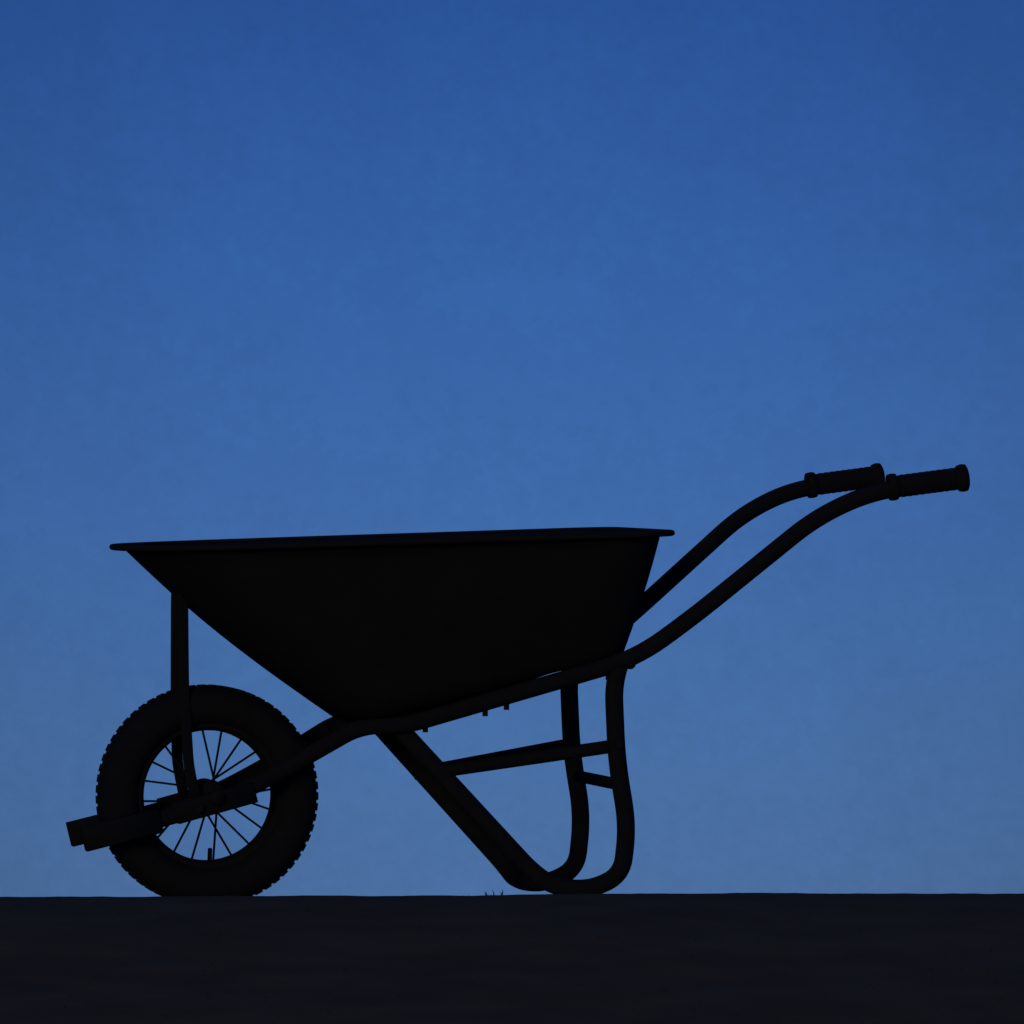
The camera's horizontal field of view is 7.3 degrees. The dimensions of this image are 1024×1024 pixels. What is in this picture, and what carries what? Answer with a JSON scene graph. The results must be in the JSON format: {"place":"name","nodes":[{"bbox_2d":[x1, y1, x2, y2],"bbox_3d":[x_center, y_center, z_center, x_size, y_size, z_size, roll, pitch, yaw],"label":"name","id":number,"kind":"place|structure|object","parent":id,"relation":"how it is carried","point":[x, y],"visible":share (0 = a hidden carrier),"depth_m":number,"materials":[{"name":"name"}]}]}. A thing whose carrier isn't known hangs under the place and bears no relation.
{"place":"outdoors","nodes":[
{"label":"outdoors","id":0,"kind":"place"},
{"bbox_2d":[0,890,1023,1023],"bbox_3d":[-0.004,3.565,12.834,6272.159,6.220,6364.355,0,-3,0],"label":"ground","id":1,"kind":"structure","parent":0,"point":[306,994],"depth_m":12.41,"materials":[{"name":"soil"}]},
{"bbox_2d":[66,463,969,895],"bbox_3d":[-0.015,0.295,13.978,1.497,0.775,0.658,1,0,-11],"label":"wheelbarrow","id":2,"kind":"object","parent":1,"relation":"on","point":[392,641],"visible":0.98,"depth_m":13.80,"materials":[{"name":"black paint"}]},
{"bbox_2d":[0,0,1023,896],"label":"sky","id":3,"kind":"structure","parent":0,"point":[269,268],"materials":[{"name":"blue"}]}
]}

